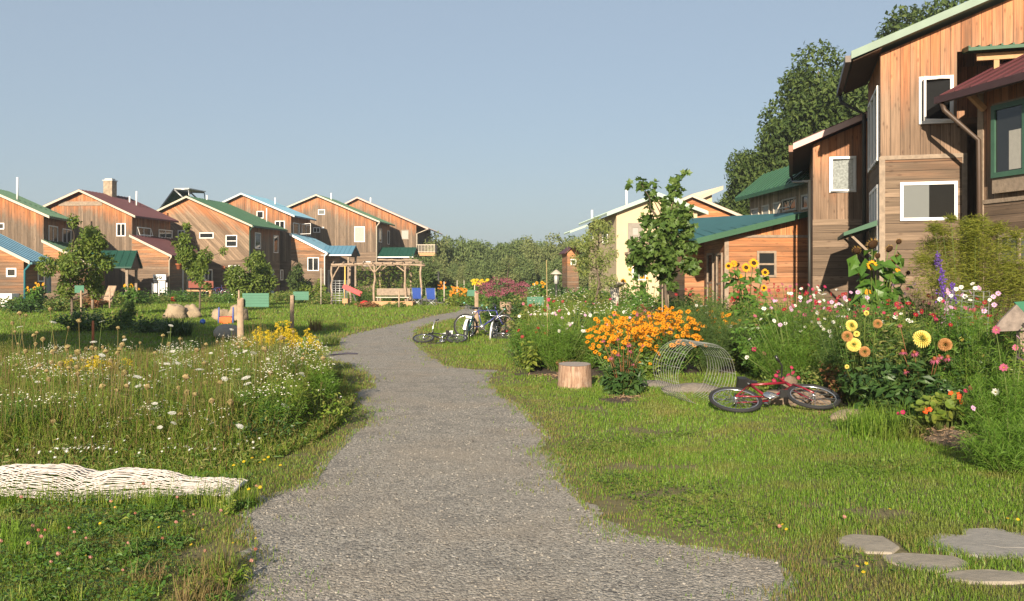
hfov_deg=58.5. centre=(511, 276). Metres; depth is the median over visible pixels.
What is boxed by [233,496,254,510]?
turf weed
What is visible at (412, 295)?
border plant
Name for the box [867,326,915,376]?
flower bed plant
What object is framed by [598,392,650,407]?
garden bed
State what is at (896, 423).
arching grass clump
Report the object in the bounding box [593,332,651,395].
pink coneflower plant
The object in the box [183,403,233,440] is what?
meadow weed
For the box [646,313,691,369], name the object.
flower bed plant
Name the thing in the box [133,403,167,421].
meadow weed
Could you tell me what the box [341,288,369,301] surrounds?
border plant
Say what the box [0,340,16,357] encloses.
meadow weed
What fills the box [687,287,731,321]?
flower bed plant
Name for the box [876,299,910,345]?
flower bed plant
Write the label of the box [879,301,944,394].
flower bed plant
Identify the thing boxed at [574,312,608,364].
flower bed plant
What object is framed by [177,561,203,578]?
turf weed
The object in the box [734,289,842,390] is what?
cosmos plant
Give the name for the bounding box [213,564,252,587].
turf weed
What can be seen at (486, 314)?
mauve flower shrub
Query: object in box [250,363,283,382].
meadow weed
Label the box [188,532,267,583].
turf weed
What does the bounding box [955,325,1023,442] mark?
cosmos plant
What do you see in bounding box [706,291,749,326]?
flower bed plant
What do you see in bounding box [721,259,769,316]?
sunflower plant
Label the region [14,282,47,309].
sunflower plant
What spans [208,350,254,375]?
meadow weed
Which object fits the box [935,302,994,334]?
flower bed plant
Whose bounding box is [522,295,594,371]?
cosmos plant
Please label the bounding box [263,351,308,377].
meadow weed
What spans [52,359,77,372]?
goldenrod plant
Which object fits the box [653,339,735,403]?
wire cage
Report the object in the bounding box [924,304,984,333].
flower bed plant
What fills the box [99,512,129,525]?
turf weed
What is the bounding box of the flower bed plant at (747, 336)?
[734,316,762,362]
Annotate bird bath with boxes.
[604,282,625,303]
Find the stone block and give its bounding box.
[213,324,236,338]
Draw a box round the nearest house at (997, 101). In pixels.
[934,54,1023,324]
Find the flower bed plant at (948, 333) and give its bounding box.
[927,285,983,393]
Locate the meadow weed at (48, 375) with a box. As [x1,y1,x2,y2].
[28,366,83,391]
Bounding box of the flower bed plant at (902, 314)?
[880,300,910,329]
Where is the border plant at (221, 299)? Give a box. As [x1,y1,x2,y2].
[210,289,236,303]
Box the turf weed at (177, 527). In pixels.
[163,515,203,536]
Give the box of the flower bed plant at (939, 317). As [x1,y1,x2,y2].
[924,300,945,337]
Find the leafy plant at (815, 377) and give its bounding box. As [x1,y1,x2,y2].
[795,362,835,395]
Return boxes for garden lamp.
[551,270,561,297]
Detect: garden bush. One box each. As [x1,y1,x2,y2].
[435,282,500,299]
[478,295,525,313]
[491,282,538,300]
[504,287,552,312]
[506,303,546,331]
[516,277,575,295]
[523,287,569,303]
[529,299,566,312]
[545,285,592,297]
[545,287,608,309]
[545,302,590,320]
[559,282,620,304]
[565,303,616,325]
[580,290,632,315]
[586,301,624,326]
[595,285,652,302]
[610,289,661,310]
[614,306,650,330]
[622,290,683,312]
[669,290,713,309]
[673,301,719,324]
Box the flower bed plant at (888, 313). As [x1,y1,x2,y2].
[872,304,898,327]
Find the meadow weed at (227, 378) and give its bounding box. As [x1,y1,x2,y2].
[206,368,243,389]
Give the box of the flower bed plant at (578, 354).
[544,322,590,365]
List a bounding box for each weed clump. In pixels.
[176,383,201,416]
[194,399,251,427]
[211,407,306,446]
[294,384,357,425]
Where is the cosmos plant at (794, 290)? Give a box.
[751,283,828,330]
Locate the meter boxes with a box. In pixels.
[151,274,166,295]
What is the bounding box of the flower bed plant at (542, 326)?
[527,312,563,333]
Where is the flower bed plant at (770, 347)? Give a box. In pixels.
[741,312,802,380]
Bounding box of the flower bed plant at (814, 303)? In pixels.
[805,288,829,319]
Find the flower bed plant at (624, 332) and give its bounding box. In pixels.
[604,319,653,356]
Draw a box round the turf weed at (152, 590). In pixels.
[124,575,175,600]
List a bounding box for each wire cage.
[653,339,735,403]
[946,289,990,334]
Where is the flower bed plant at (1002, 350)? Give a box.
[984,328,1015,389]
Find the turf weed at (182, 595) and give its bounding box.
[152,554,250,600]
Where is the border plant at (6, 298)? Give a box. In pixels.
[0,295,26,309]
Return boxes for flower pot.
[175,261,181,268]
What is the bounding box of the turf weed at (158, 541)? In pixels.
[133,532,165,548]
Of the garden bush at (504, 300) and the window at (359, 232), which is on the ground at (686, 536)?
the garden bush at (504, 300)
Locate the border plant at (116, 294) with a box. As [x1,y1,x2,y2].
[103,290,129,304]
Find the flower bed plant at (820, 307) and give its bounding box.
[805,299,829,324]
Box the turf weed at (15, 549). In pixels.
[1,532,47,559]
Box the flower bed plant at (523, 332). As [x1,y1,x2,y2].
[505,319,539,362]
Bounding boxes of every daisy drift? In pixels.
[16,436,143,461]
[53,404,149,440]
[81,367,211,388]
[150,429,260,456]
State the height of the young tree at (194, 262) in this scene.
4.055 m
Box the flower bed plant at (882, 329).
[843,317,889,346]
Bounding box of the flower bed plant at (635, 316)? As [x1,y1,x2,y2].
[625,308,655,326]
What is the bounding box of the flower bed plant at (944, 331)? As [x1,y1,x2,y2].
[912,308,978,358]
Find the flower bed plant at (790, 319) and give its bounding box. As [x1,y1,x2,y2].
[764,299,799,378]
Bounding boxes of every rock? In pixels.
[642,380,670,387]
[662,383,718,393]
[784,375,797,383]
[829,409,861,421]
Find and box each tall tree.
[713,195,726,204]
[719,110,818,213]
[721,119,789,214]
[725,152,758,209]
[745,67,838,199]
[761,38,867,166]
[823,61,868,117]
[872,1,945,41]
[920,0,968,20]
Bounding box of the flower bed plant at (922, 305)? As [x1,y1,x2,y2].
[908,288,939,323]
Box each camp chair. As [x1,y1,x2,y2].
[411,288,423,303]
[425,288,437,305]
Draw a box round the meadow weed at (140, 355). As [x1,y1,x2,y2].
[121,346,153,360]
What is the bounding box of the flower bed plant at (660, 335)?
[630,309,670,344]
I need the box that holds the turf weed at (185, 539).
[165,533,194,548]
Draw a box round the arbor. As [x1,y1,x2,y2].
[330,259,424,303]
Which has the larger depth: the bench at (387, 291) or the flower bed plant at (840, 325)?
the bench at (387, 291)
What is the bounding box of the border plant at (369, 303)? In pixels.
[354,300,380,307]
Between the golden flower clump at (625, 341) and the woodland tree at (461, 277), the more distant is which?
the woodland tree at (461, 277)
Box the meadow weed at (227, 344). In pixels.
[214,335,241,357]
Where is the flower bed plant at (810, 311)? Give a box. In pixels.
[788,295,830,378]
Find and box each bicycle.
[205,285,229,295]
[412,319,467,343]
[453,303,515,336]
[462,302,482,338]
[486,306,505,338]
[491,328,521,338]
[709,355,840,412]
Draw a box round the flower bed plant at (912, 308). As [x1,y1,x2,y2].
[897,289,933,329]
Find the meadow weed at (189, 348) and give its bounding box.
[177,339,201,354]
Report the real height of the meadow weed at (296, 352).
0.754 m
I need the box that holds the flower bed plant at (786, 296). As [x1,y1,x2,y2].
[746,292,789,325]
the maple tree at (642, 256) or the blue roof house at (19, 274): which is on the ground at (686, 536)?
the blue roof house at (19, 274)
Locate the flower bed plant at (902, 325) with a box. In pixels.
[882,313,912,341]
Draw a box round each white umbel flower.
[47,321,56,383]
[53,351,63,401]
[96,353,104,403]
[134,375,143,412]
[168,324,172,379]
[236,423,242,440]
[241,376,249,418]
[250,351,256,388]
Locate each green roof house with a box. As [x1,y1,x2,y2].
[0,177,142,299]
[286,193,418,291]
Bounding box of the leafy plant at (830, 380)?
[819,350,849,401]
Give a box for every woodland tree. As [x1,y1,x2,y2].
[406,253,443,287]
[419,230,463,284]
[429,254,451,290]
[433,235,465,251]
[441,235,484,270]
[443,262,459,289]
[446,247,463,262]
[452,262,468,286]
[456,239,482,264]
[463,258,493,289]
[466,238,509,257]
[480,245,500,262]
[481,258,513,290]
[489,239,521,285]
[489,251,499,287]
[489,254,521,289]
[508,237,527,260]
[508,254,536,290]
[510,235,548,288]
[514,242,549,260]
[530,260,548,287]
[535,239,545,247]
[537,258,560,289]
[543,232,565,289]
[544,259,584,288]
[550,239,574,261]
[558,241,588,288]
[564,234,580,244]
[579,262,588,291]
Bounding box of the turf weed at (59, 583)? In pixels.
[27,578,68,597]
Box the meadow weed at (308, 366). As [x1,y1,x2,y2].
[301,345,333,384]
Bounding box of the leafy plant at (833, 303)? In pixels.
[823,297,841,314]
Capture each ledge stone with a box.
[761,398,787,405]
[766,390,799,397]
[781,383,801,389]
[787,398,812,405]
[798,390,828,397]
[813,398,842,405]
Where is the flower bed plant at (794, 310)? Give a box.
[782,298,826,339]
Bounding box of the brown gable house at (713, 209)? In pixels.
[680,194,740,217]
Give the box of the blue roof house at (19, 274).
[0,234,56,303]
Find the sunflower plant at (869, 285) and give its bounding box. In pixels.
[841,238,915,327]
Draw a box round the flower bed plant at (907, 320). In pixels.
[879,295,937,345]
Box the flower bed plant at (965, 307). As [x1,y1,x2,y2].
[944,306,993,347]
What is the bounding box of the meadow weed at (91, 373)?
[73,365,109,381]
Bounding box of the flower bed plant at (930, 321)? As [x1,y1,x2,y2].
[914,308,939,333]
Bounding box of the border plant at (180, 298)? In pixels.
[168,290,204,302]
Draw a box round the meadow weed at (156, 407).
[140,400,176,414]
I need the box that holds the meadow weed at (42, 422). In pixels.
[21,407,63,436]
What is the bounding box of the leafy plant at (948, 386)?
[915,378,993,431]
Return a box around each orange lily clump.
[431,281,450,301]
[440,286,471,305]
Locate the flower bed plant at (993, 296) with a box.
[975,294,1015,422]
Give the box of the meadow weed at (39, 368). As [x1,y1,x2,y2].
[18,359,62,383]
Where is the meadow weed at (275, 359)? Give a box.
[270,348,290,376]
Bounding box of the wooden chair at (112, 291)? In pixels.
[101,286,116,307]
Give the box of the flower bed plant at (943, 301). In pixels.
[929,299,983,336]
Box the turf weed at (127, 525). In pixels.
[116,514,138,529]
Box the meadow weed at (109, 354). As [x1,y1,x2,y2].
[98,342,132,359]
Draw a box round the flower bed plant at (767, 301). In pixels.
[734,289,782,343]
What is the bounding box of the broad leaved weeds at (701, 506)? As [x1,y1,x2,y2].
[565,429,980,573]
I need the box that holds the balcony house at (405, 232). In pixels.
[344,197,441,287]
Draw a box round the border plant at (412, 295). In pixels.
[393,285,426,300]
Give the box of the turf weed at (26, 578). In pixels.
[5,566,44,587]
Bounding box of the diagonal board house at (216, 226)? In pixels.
[157,188,287,294]
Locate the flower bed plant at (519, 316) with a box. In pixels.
[511,312,567,334]
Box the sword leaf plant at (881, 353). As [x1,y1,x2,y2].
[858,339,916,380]
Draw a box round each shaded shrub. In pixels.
[48,305,116,332]
[119,314,174,333]
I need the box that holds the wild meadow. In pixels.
[0,314,355,473]
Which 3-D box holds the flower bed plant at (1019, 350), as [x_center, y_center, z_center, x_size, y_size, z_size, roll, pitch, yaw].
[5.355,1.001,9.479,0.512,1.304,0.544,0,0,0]
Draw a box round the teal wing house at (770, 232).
[659,165,809,313]
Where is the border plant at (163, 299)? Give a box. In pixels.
[144,294,175,302]
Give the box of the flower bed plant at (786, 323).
[769,322,821,370]
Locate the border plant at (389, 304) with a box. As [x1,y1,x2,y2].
[383,301,407,307]
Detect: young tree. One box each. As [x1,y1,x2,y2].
[34,213,118,315]
[171,221,228,309]
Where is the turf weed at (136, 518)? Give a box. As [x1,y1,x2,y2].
[115,512,156,527]
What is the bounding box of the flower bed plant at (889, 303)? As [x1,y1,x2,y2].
[886,290,912,319]
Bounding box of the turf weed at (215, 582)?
[175,578,226,594]
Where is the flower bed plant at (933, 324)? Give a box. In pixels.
[905,316,950,349]
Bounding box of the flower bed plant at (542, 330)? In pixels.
[526,308,569,367]
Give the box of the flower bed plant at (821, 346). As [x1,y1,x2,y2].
[799,321,840,378]
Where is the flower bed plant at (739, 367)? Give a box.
[723,318,761,372]
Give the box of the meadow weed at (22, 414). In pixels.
[0,388,53,436]
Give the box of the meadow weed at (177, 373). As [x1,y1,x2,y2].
[162,364,195,384]
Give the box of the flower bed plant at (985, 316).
[957,298,994,349]
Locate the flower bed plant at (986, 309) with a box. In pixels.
[967,291,1007,344]
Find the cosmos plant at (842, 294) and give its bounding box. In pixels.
[816,293,869,333]
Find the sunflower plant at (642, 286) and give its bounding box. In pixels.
[620,266,661,306]
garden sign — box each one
[75,285,84,311]
[237,293,268,340]
[290,292,308,330]
[467,290,478,333]
[527,297,543,305]
[991,301,1023,374]
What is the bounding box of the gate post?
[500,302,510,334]
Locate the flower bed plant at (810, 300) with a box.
[794,299,838,367]
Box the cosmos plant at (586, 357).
[568,306,630,368]
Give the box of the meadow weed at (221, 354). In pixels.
[207,348,246,362]
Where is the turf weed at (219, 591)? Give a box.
[178,565,260,600]
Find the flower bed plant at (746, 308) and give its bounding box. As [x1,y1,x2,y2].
[718,291,761,328]
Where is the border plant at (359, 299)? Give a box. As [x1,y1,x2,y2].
[348,283,378,301]
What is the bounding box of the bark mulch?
[529,373,1021,454]
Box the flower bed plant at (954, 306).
[920,288,987,383]
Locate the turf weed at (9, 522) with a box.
[0,515,18,532]
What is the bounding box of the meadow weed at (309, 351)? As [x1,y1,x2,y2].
[297,338,325,365]
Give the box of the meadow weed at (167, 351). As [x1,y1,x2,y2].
[155,343,184,358]
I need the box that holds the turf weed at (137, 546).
[112,536,145,563]
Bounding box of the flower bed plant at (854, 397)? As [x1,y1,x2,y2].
[833,293,885,405]
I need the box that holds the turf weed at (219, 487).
[204,481,233,497]
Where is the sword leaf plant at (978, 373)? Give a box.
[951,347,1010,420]
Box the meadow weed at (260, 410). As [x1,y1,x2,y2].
[230,383,294,425]
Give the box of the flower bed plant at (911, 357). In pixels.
[864,327,926,384]
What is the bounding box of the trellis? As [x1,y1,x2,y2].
[331,280,346,303]
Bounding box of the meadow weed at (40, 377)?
[19,369,70,389]
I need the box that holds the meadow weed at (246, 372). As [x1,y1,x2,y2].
[221,360,262,397]
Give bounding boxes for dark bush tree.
[285,262,313,291]
[417,268,439,296]
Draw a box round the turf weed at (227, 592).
[205,590,235,600]
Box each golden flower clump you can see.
[585,310,662,370]
[637,305,706,374]
[696,309,739,368]
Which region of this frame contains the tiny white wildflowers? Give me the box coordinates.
[527,287,658,314]
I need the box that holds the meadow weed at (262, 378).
[249,368,282,386]
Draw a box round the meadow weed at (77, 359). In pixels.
[57,352,91,365]
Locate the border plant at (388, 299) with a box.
[376,284,407,300]
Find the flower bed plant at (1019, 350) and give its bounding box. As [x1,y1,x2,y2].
[1010,328,1023,399]
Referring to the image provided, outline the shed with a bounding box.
[559,246,581,298]
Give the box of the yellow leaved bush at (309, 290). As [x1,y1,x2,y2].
[296,278,327,301]
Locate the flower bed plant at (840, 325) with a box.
[816,309,856,365]
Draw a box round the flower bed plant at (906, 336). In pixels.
[878,318,933,356]
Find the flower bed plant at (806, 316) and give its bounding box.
[790,303,829,330]
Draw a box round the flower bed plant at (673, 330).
[660,313,697,360]
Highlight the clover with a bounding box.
[0,471,262,600]
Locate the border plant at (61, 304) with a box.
[42,296,87,311]
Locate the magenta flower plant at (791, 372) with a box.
[765,366,803,389]
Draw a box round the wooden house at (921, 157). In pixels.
[837,0,1023,321]
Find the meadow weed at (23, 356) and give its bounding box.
[7,347,39,364]
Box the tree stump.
[557,362,591,388]
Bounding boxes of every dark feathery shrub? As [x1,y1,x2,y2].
[665,297,716,357]
[670,290,748,372]
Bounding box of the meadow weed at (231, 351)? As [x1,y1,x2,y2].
[217,348,249,362]
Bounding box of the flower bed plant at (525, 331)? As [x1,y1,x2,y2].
[499,316,560,364]
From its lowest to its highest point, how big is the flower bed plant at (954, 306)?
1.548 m
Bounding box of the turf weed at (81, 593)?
[40,579,109,600]
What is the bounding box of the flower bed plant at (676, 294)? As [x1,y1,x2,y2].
[673,288,698,362]
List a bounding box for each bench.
[187,281,213,296]
[376,288,409,300]
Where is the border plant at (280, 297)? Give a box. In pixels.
[269,290,292,301]
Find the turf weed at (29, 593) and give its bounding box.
[3,572,62,600]
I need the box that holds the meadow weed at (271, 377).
[257,361,288,402]
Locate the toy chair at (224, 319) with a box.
[218,307,233,323]
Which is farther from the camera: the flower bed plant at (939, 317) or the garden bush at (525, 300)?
the garden bush at (525, 300)
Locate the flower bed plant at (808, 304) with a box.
[787,292,830,317]
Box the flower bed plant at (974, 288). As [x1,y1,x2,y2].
[935,282,999,350]
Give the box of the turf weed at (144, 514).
[130,505,171,519]
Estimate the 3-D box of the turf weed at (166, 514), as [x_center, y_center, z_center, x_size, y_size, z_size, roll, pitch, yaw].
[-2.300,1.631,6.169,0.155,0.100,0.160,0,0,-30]
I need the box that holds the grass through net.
[0,457,274,510]
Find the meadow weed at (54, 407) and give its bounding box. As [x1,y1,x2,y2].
[24,391,78,425]
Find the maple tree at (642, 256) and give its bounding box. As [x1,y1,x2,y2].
[624,169,701,321]
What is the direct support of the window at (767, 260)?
in the teal wing house at (770, 232)
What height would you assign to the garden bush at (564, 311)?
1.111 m
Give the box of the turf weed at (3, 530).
[0,504,45,543]
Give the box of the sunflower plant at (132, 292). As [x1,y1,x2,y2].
[119,283,141,303]
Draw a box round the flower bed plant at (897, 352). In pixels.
[852,308,927,400]
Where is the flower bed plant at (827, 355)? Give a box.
[809,290,885,402]
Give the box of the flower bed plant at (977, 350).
[936,285,1015,421]
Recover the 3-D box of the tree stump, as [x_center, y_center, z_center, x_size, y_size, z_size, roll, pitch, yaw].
[0.931,1.485,13.539,0.518,0.390,0.522,0,0,0]
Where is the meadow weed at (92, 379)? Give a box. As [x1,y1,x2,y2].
[66,370,109,395]
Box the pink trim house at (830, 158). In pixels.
[789,111,867,316]
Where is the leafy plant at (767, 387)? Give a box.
[755,373,782,392]
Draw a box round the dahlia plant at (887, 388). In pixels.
[837,310,982,418]
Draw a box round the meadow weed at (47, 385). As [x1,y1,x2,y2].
[31,374,63,395]
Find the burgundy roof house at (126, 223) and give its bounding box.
[43,178,211,297]
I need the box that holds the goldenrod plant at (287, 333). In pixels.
[254,320,308,353]
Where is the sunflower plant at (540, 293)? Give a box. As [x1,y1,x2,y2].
[529,281,546,298]
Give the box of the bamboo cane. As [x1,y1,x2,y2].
[546,260,548,369]
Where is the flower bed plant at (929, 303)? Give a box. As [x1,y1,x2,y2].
[907,296,947,323]
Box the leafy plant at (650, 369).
[631,345,670,377]
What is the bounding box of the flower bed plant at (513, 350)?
[500,327,550,368]
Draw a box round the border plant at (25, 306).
[1,297,45,313]
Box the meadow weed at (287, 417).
[253,371,308,432]
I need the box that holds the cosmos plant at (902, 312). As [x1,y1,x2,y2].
[853,294,938,330]
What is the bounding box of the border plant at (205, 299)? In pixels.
[188,292,227,301]
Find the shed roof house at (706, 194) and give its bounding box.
[694,186,722,201]
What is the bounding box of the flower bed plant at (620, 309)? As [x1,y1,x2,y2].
[601,303,635,318]
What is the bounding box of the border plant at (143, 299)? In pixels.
[133,289,163,303]
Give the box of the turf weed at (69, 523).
[35,509,91,536]
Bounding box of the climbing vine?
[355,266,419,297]
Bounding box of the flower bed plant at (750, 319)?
[740,305,761,358]
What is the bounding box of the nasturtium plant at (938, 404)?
[897,386,980,435]
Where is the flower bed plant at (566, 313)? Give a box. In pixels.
[557,306,591,324]
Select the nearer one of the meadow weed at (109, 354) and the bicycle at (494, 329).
the meadow weed at (109, 354)
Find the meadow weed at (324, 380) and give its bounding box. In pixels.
[303,358,342,401]
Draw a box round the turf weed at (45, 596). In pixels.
[37,583,64,600]
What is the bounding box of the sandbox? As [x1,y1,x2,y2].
[371,301,415,306]
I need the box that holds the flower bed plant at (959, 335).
[922,305,1015,397]
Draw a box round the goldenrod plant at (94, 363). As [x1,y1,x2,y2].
[77,355,114,376]
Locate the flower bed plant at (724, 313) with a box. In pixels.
[710,299,734,325]
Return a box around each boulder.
[162,304,185,318]
[184,304,201,318]
[211,308,228,319]
[227,304,248,320]
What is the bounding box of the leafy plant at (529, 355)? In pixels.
[513,339,541,372]
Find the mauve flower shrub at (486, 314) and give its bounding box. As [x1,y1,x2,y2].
[475,277,530,331]
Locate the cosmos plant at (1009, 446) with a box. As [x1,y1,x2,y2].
[949,404,1023,476]
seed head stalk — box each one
[10,321,14,360]
[17,311,24,360]
[23,349,34,390]
[48,307,56,371]
[50,349,55,389]
[58,361,63,380]
[64,344,75,394]
[67,366,70,393]
[74,349,81,393]
[76,318,81,354]
[90,356,94,387]
[99,383,106,401]
[108,358,113,402]
[110,351,119,398]
[117,347,121,375]
[119,342,125,392]
[121,369,127,399]
[124,383,129,405]
[144,384,150,404]
[182,373,189,428]
[208,398,216,434]
[227,399,233,416]
[261,346,267,367]
[277,335,283,368]
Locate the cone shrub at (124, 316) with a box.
[108,299,137,331]
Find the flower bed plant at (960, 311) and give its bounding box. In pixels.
[933,296,991,333]
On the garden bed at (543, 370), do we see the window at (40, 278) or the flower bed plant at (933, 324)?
the flower bed plant at (933, 324)
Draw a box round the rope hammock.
[0,463,248,502]
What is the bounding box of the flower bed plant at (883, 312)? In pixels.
[862,305,897,339]
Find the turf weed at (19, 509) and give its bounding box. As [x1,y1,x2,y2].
[2,502,30,515]
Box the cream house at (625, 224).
[564,190,707,297]
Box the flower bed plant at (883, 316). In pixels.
[849,300,888,339]
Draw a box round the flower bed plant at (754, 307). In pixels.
[735,283,782,326]
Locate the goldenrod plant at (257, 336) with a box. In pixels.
[245,326,270,351]
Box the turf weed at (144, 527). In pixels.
[125,514,168,541]
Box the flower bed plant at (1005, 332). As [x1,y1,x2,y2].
[985,313,1011,348]
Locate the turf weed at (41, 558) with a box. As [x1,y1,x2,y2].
[29,550,63,564]
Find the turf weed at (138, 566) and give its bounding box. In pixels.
[126,559,148,575]
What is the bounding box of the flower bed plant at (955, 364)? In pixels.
[926,316,991,390]
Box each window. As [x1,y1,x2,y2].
[6,268,16,276]
[37,270,43,281]
[45,273,50,292]
[48,225,57,241]
[62,228,70,242]
[116,223,125,235]
[137,227,152,236]
[158,229,171,237]
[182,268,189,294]
[199,233,213,237]
[204,269,211,280]
[226,235,236,246]
[255,232,260,248]
[257,211,263,217]
[273,235,277,252]
[275,221,284,227]
[280,270,282,279]
[293,222,310,234]
[302,224,310,235]
[307,257,318,270]
[313,227,319,232]
[318,209,324,214]
[328,270,330,292]
[354,226,364,241]
[379,228,381,242]
[387,230,389,244]
[401,230,408,239]
[628,223,642,238]
[632,266,645,279]
[706,253,713,308]
[716,253,722,308]
[751,207,758,214]
[757,251,776,276]
[761,204,769,213]
[773,201,780,213]
[777,197,796,211]
[801,194,807,209]
[829,156,855,192]
[868,100,871,172]
[869,190,871,261]
[871,93,875,168]
[872,188,873,260]
[874,85,878,163]
[874,184,878,260]
[900,181,957,220]
[919,75,953,123]
[991,98,1023,177]
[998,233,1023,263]
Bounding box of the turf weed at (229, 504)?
[214,495,236,515]
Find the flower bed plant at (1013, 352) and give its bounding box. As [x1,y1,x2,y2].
[1004,341,1023,406]
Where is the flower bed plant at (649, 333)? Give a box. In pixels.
[619,323,666,348]
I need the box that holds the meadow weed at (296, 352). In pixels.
[280,341,313,364]
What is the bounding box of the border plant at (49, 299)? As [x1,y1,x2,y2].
[19,291,78,310]
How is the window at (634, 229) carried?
in the cream house at (625, 224)
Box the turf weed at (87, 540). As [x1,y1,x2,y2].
[69,535,110,551]
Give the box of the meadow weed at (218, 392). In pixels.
[204,384,238,400]
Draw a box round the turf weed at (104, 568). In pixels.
[82,558,115,575]
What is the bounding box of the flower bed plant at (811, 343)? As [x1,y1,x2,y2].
[789,315,827,388]
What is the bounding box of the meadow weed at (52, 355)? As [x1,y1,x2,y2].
[38,342,63,362]
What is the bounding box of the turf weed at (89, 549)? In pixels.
[75,541,103,559]
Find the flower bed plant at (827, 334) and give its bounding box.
[815,303,852,383]
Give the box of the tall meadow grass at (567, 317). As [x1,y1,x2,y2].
[520,289,688,352]
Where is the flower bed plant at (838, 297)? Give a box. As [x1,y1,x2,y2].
[816,292,847,337]
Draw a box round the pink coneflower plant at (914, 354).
[898,324,951,392]
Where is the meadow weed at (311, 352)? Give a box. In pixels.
[287,341,332,365]
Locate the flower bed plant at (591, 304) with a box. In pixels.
[569,298,617,334]
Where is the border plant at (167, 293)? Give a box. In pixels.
[158,287,190,300]
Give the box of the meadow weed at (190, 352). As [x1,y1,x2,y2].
[165,343,206,359]
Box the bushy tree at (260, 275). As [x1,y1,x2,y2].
[222,249,279,300]
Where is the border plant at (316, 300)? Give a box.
[304,291,334,304]
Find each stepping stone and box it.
[837,534,899,554]
[880,553,969,572]
[925,533,1020,560]
[940,569,1023,584]
[963,528,1023,547]
[983,531,1023,559]
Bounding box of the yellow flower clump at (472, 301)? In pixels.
[456,279,500,308]
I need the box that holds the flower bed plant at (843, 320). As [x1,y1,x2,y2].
[814,304,872,400]
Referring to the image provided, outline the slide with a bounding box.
[342,284,361,305]
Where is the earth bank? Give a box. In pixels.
[910,427,1002,456]
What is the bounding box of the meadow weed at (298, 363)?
[271,346,310,377]
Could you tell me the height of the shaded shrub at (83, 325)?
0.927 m
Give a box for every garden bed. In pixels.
[504,341,986,449]
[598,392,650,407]
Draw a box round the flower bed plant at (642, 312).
[629,304,660,326]
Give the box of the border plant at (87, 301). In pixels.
[69,294,108,307]
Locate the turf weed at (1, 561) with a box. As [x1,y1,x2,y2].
[0,550,18,569]
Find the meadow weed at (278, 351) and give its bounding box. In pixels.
[256,343,295,363]
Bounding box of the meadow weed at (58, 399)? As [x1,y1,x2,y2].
[31,384,85,416]
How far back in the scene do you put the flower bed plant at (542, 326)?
19.12 m
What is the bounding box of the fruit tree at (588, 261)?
[567,217,618,307]
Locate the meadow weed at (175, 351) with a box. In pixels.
[159,343,189,357]
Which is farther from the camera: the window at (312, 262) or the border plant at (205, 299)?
the window at (312, 262)
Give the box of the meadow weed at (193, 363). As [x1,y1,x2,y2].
[176,354,206,371]
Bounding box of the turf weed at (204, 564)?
[170,533,256,581]
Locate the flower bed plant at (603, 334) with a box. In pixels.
[587,309,622,362]
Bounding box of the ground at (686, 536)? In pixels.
[0,288,1023,600]
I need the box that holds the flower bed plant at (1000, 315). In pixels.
[984,306,1007,335]
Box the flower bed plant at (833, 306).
[813,289,847,314]
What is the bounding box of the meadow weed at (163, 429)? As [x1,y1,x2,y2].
[138,413,182,446]
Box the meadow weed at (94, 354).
[82,348,107,361]
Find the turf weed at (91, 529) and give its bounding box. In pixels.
[74,520,123,539]
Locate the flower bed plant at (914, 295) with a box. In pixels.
[892,282,933,310]
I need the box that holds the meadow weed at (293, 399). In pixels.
[242,367,316,421]
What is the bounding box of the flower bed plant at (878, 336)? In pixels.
[840,294,902,372]
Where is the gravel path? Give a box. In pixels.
[233,297,798,600]
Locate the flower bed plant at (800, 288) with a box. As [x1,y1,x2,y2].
[783,286,830,327]
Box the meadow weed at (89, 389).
[66,381,105,394]
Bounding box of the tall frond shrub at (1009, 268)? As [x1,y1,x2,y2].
[904,212,1023,325]
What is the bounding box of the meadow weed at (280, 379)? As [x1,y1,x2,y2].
[265,368,293,389]
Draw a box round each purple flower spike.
[934,251,942,324]
[935,267,949,302]
[941,301,952,323]
[949,282,958,316]
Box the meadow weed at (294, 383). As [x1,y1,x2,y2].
[267,368,311,415]
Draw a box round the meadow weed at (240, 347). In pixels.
[227,336,260,358]
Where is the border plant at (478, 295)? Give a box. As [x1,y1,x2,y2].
[460,289,496,301]
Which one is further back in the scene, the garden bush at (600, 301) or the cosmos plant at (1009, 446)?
the garden bush at (600, 301)
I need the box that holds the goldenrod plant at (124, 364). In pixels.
[111,358,136,372]
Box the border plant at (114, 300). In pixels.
[86,295,122,305]
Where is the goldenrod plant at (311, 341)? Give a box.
[293,328,323,355]
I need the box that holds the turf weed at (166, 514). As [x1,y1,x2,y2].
[161,512,178,521]
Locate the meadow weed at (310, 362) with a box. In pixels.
[303,346,331,372]
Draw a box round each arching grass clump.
[145,314,173,333]
[150,313,214,337]
[304,316,323,331]
[319,333,340,344]
[809,396,949,441]
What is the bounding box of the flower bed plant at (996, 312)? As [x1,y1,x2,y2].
[983,298,1008,321]
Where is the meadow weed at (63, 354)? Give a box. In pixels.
[44,344,84,361]
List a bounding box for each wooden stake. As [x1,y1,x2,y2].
[92,321,93,345]
[320,279,321,304]
[344,266,345,305]
[398,291,399,306]
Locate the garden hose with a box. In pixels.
[325,352,357,356]
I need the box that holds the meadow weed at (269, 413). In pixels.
[238,385,289,427]
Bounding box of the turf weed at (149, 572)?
[115,552,175,588]
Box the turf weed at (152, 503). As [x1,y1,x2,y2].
[124,484,187,513]
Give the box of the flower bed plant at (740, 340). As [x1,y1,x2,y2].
[728,302,794,380]

